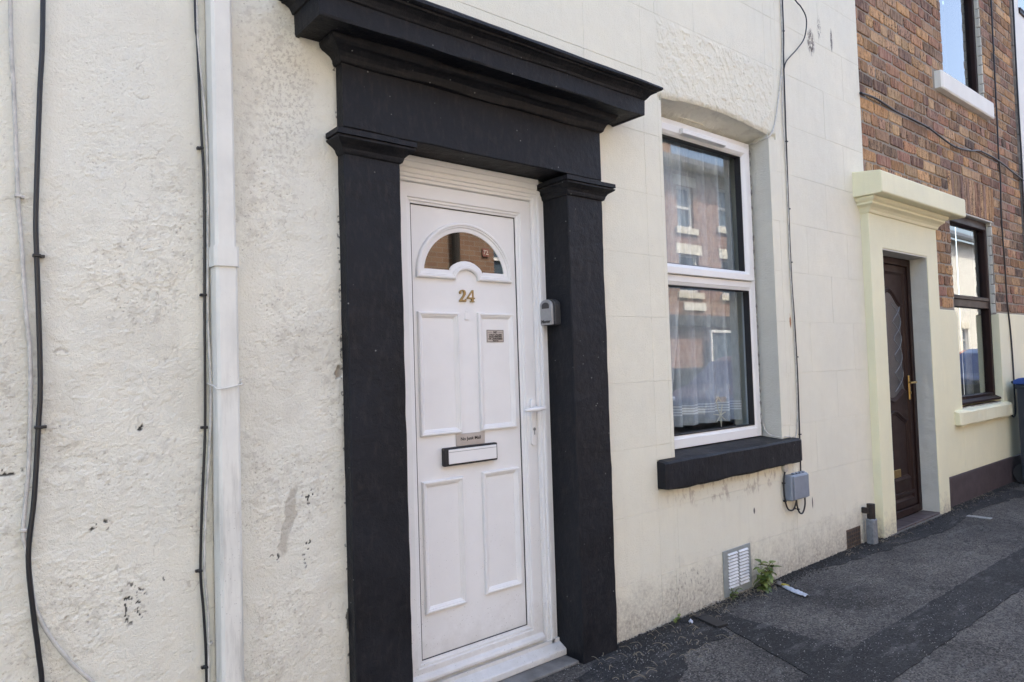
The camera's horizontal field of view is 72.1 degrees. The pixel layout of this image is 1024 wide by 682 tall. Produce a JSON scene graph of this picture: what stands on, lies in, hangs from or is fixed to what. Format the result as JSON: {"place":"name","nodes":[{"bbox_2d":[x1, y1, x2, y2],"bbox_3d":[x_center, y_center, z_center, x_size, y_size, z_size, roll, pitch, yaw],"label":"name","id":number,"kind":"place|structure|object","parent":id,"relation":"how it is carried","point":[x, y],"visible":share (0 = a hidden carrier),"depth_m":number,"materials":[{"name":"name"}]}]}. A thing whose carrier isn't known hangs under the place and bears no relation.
{"place":"outdoors","nodes":[
{"label":"outdoors","id":0,"kind":"place"},
{"bbox_2d":[535,481,1023,681],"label":"pavement","id":1,"kind":"structure","parent":0,"point":[957,665],"depth_m":3.51,"materials":[{"name":"grey asphalt"}]},
{"bbox_2d":[0,0,215,681],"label":"terraced house","id":2,"kind":"structure","parent":1,"relation":"on","point":[115,550],"depth_m":1.94,"materials":[{"name":"painted render"},{"name":"white upvc"},{"name":"black paint"}]},
{"bbox_2d":[25,0,46,681],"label":"cable","id":3,"kind":"object","parent":2,"relation":"attached to","point":[37,256],"visible":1,"depth_m":1.82,"materials":[{"name":"black plastic"}]},
{"bbox_2d":[8,0,94,681],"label":"cable","id":4,"kind":"object","parent":2,"relation":"attached to","point":[18,196],"visible":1,"depth_m":1.81,"materials":[{"name":"white plastic"}]},
{"bbox_2d":[194,0,208,681],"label":"cable","id":5,"kind":"object","parent":2,"relation":"attached to","point":[204,427],"visible":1,"depth_m":2.09,"materials":[{"name":"plastic"}]},
{"bbox_2d":[196,0,212,681],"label":"cable","id":6,"kind":"object","parent":2,"relation":"attached to","point":[209,643],"visible":1,"depth_m":2.09,"materials":[{"name":"plastic"}]},
{"bbox_2d":[205,0,874,681],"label":"terraced house","id":7,"kind":"structure","parent":1,"relation":"on","point":[429,194],"depth_m":2.99,"materials":[{"name":"white paint"}]},
{"bbox_2d":[205,0,243,681],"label":"downpipe","id":8,"kind":"object","parent":7,"relation":"attached to","point":[225,385],"visible":1,"depth_m":2.08,"materials":[{"name":"white plastic"}]},
{"bbox_2d":[400,181,545,681],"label":"door","id":9,"kind":"structure","parent":7,"relation":"in","point":[476,579],"depth_m":2.87,"materials":[{"name":"white plastic"}]},
{"bbox_2d":[456,431,484,445],"bbox_3d":[-0.169,0.398,2.871,0.145,0.048,0.005,0,-3,-40],"label":"door sign","id":10,"kind":"object","parent":9,"relation":"attached to","point":[462,439],"visible":1,"depth_m":2.87,"materials":[{"name":"beige paper"}]},
{"bbox_2d":[486,330,503,341],"bbox_3d":[-0.071,-0.021,2.978,0.093,0.053,0.004,0,-3,-40],"label":"door sign","id":11,"kind":"object","parent":9,"relation":"attached to","point":[494,335],"visible":1,"depth_m":2.98,"materials":[{"name":"beige metal"}]},
{"bbox_2d":[540,299,560,325],"bbox_3d":[0.167,-0.127,3.098,0.048,0.115,0.090,0,-3,-40],"label":"key safe","id":12,"kind":"object","parent":7,"relation":"attached to","point":[550,312],"visible":1,"depth_m":3.07,"materials":[{"name":"grey metal"}]},
{"bbox_2d":[542,303,548,308],"bbox_3d":[0.146,-0.155,3.086,0.001,0.027,0.046,0,-3,-40],"label":"dial window","id":13,"kind":"structure","parent":12,"relation":"in","point":[545,305],"depth_m":3.08,"materials":[{"name":"grey plastic"}]},
{"bbox_2d":[662,140,680,389],"bbox_3d":[0.754,-0.335,3.801,0.580,1.570,0.043,0,-3,-40],"label":"net curtain","id":14,"kind":"object","parent":7,"relation":"hanging from","point":[676,186],"visible":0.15,"depth_m":3.94,"materials":[{"name":"white fabric"}]},
{"bbox_2d":[662,139,741,426],"bbox_3d":[0.938,-0.348,4.018,1.140,1.660,0.081,0,-3,-40],"label":"net curtain","id":15,"kind":"object","parent":7,"relation":"hanging from","point":[726,333],"visible":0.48,"depth_m":4.18,"materials":[{"name":"white fabric"}]},
{"bbox_2d":[661,117,761,448],"bbox_3d":[1.064,-0.314,3.935,1.067,1.766,0.115,0,-3,-40],"label":"window","id":16,"kind":"structure","parent":7,"relation":"in","point":[742,280],"depth_m":4.18,"materials":[{"name":"white plastic"}]},
{"bbox_2d":[713,397,725,426],"bbox_3d":[1.208,0.412,4.098,0.120,0.175,0.009,0,-3,-40],"label":"window ornament","id":17,"kind":"object","parent":7,"relation":"attached to","point":[720,414],"depth_m":4.10,"materials":[{"name":"wicker"}]},
{"bbox_2d":[722,543,751,597],"bbox_3d":[1.217,1.233,3.789,0.262,0.244,0.013,0,-3,-40],"label":"vent grille","id":18,"kind":"object","parent":7,"relation":"attached to","point":[737,573],"visible":1,"depth_m":3.78,"materials":[{"name":"grey paint"}]},
{"bbox_2d":[750,0,782,144],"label":"cable","id":19,"kind":"object","parent":7,"relation":"attached to","point":[780,76],"visible":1,"depth_m":4.33,"materials":[{"name":"grey plastic"}]},
{"bbox_2d":[761,76,797,437],"bbox_3d":[1.592,-0.521,4.249,0.254,2.225,0.081,-1,-2,-11],"label":"cable","id":20,"kind":"object","parent":7,"relation":"attached to","point":[790,276],"visible":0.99,"depth_m":4.29,"materials":[{"name":"grey plastic"}]},
{"bbox_2d":[782,465,788,471],"bbox_3d":[1.605,0.747,4.139,0.048,0.047,0.018,0,-3,-40],"label":"wall gland","id":21,"kind":"object","parent":7,"relation":"attached to","point":[785,468],"depth_m":4.13,"materials":[{"name":"beige plastic"}]},
{"bbox_2d":[782,472,796,510],"bbox_3d":[1.633,0.875,4.147,0.125,0.253,0.022,0,-3,-35],"label":"cable","id":22,"kind":"object","parent":7,"relation":"attached to","point":[784,500],"visible":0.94,"depth_m":4.11,"materials":[{"name":"grey plastic"}]},
{"bbox_2d":[782,0,801,470],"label":"cable","id":23,"kind":"object","parent":7,"relation":"attached to","point":[786,141],"visible":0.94,"depth_m":4.31,"materials":[{"name":"black plastic"}]},
{"bbox_2d":[783,0,806,69],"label":"cable","id":24,"kind":"object","parent":7,"relation":"attached to","point":[804,35],"visible":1,"depth_m":4.46,"materials":[{"name":"grey plastic"}]},
{"bbox_2d":[785,471,809,500],"bbox_3d":[1.689,0.856,4.175,0.190,0.158,0.060,0,-3,-40],"label":"junction box","id":25,"kind":"object","parent":7,"relation":"attached to","point":[797,486],"visible":1,"depth_m":4.13,"materials":[{"name":"grey plastic"}]},
{"bbox_2d":[795,498,805,513],"bbox_3d":[1.720,0.981,4.208,0.110,0.104,0.036,0,-3,-40],"label":"cable","id":26,"kind":"object","parent":25,"relation":"attached to","point":[798,508],"visible":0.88,"depth_m":4.20,"materials":[{"name":"black rubber"}]},
{"bbox_2d":[846,526,860,548],"bbox_3d":[2.263,1.302,4.660,0.200,0.128,0.004,0,-3,-40],"label":"air brick","id":27,"kind":"object","parent":7,"relation":"attached to","point":[853,535],"visible":0.98,"depth_m":4.66,"materials":[{"name":"ceramic"}]},
{"bbox_2d":[861,503,877,544],"bbox_3d":[2.408,1.229,4.737,0.066,0.268,0.077,0,-3,-40],"label":"pipe stub","id":28,"kind":"object","parent":7,"relation":"attached to","point":[871,527],"visible":1,"depth_m":4.71,"materials":[{"name":"grey metal"}]},
{"bbox_2d":[574,616,728,681],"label":"pavement patch","id":29,"kind":"object","parent":1,"relation":"on","point":[678,667],"visible":0.74,"depth_m":3.01,"materials":[{"name":"grey asphalt"}]},
{"bbox_2d":[590,634,676,677],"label":"stone chips","id":30,"kind":"object","parent":29,"relation":"on","point":[644,655],"visible":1,"depth_m":3.03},
{"bbox_2d":[690,612,727,627],"bbox_3d":[0.955,1.354,3.417,0.072,0.013,0.191,-1,-2,-26],"label":"cover plate","id":31,"kind":"object","parent":29,"relation":"on","point":[714,622],"visible":0.99,"depth_m":3.40,"materials":[{"name":"black metal"}]},
{"bbox_2d":[673,613,680,622],"bbox_3d":[0.800,1.345,3.409,0.036,0.047,0.060,-3,-2,19],"label":"weed plant","id":32,"kind":"object","parent":1,"relation":"on","point":[676,618],"visible":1,"depth_m":3.40,"materials":[{"name":"green plant"}]},
{"bbox_2d":[730,588,742,598],"bbox_3d":[1.175,1.330,3.708,0.071,0.071,0.047,-1,-2,-23],"label":"weed plant","id":33,"kind":"object","parent":1,"relation":"on","point":[733,593],"visible":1,"depth_m":3.70,"materials":[{"name":"green plant"}]},
{"bbox_2d":[753,559,781,593],"bbox_3d":[1.384,1.290,3.851,0.208,0.199,0.115,0,-3,-40],"label":"weed plant","id":34,"kind":"object","parent":1,"relation":"on","point":[765,580],"visible":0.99,"depth_m":3.83,"materials":[{"name":"green plant"}]},
{"bbox_2d":[563,564,1000,681],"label":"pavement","id":35,"kind":"structure","parent":1,"relation":"on","point":[803,626],"depth_m":3.21,"materials":[{"name":"grey asphalt"}]},
{"bbox_2d":[546,509,1023,681],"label":"grit","id":36,"kind":"object","parent":1,"relation":"on","point":[867,609],"visible":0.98,"depth_m":3.40,"materials":[{"name":"grey gravel"}]},
{"bbox_2d":[781,583,809,595],"bbox_3d":[1.527,1.345,3.806,0.045,0.017,0.198,-1,-2,-18],"label":"wrapper","id":37,"kind":"object","parent":1,"relation":"on","point":[791,589],"visible":1,"depth_m":3.80,"materials":[{"name":"white plastic"}]},
{"bbox_2d":[592,490,1009,678],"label":"dry stalks","id":38,"kind":"object","parent":1,"relation":"on","point":[728,610],"visible":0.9,"depth_m":3.51,"materials":[{"name":"plant"}]},
{"bbox_2d":[621,495,1023,676],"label":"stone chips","id":39,"kind":"object","parent":1,"relation":"on","point":[909,613],"visible":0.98,"depth_m":3.44,"materials":[{"name":"grey stone"}]},
{"bbox_2d":[704,548,1023,681],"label":"pavement patch","id":40,"kind":"object","parent":1,"relation":"on","point":[982,584],"visible":0.93,"depth_m":3.17,"materials":[{"name":"grey asphalt"}]},
{"bbox_2d":[798,489,1023,570],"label":"pavement patch","id":41,"kind":"object","parent":1,"relation":"on","point":[961,515],"visible":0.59,"depth_m":5.09,"materials":[{"name":"black asphalt"}]},
{"bbox_2d":[617,495,1001,658],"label":"stone chips","id":42,"kind":"object","parent":41,"relation":"on","point":[825,568],"visible":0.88,"depth_m":4.33,"materials":[{"name":"grey stone"}]},
{"bbox_2d":[617,482,1023,652],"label":"grit","id":43,"kind":"object","parent":41,"relation":"on","point":[794,572],"visible":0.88,"depth_m":4.14,"materials":[{"name":"grey gravel"}]},
{"bbox_2d":[852,0,1023,537],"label":"terraced house","id":44,"kind":"structure","parent":1,"relation":"on","point":[942,443],"depth_m":5.84,"materials":[{"name":"brick"}]},
{"bbox_2d":[883,264,917,510],"bbox_3d":[2.916,0.344,5.362,0.686,1.866,0.133,0,-3,-40],"label":"door","id":45,"kind":"structure","parent":44,"relation":"in","point":[900,383],"depth_m":5.47,"materials":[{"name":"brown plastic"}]},
{"bbox_2d":[859,92,1023,180],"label":"cable","id":46,"kind":"object","parent":44,"relation":"attached to","point":[922,124],"visible":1,"depth_m":5.88,"materials":[{"name":"black plastic"}]},
{"bbox_2d":[964,0,978,93],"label":"window","id":47,"kind":"structure","parent":44,"relation":"in","point":[968,4],"depth_m":6.89,"materials":[{"name":"brown plastic"}]},
{"bbox_2d":[949,217,1000,404],"bbox_3d":[4.202,-0.292,6.464,1.078,1.695,0.115,0,-3,-40],"label":"window","id":48,"kind":"structure","parent":44,"relation":"in","point":[982,302],"depth_m":6.76,"materials":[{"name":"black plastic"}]},
{"bbox_2d":[990,0,1015,417],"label":"cable","id":49,"kind":"object","parent":44,"relation":"attached to","point":[1001,210],"visible":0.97,"depth_m":6.93,"materials":[{"name":"black plastic"}]},
{"bbox_2d":[1012,0,1023,215],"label":"cable","id":50,"kind":"object","parent":44,"relation":"attached to","point":[1018,104],"visible":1,"depth_m":7.46,"materials":[{"name":"black plastic"}]},
{"bbox_2d":[966,515,991,519],"bbox_3d":[3.574,1.347,5.386,0.060,0.006,0.160,0,-3,-40],"label":"stopcock cover","id":51,"kind":"object","parent":1,"relation":"on","point":[981,517],"visible":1,"depth_m":5.38,"materials":[{"name":"grey metal"}]},
{"bbox_2d":[942,0,1023,177],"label":"terraced house","id":52,"kind":"structure","parent":1,"relation":"on","point":[1019,16],"depth_m":7.62,"materials":[{"name":"white paint"}]},
{"bbox_2d":[1011,378,1023,483],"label":"wheelie bin","id":53,"kind":"object","parent":1,"relation":"on","point":[1018,471],"visible":1,"depth_m":6.67,"materials":[{"name":"plastic"}]},
{"bbox_2d":[943,5,947,73],"bbox_3d":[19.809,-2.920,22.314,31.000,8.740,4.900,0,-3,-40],"label":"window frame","id":54,"kind":"structure","parent":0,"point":[945,39],"depth_m":14.48,"materials":[{"name":"white plastic"}]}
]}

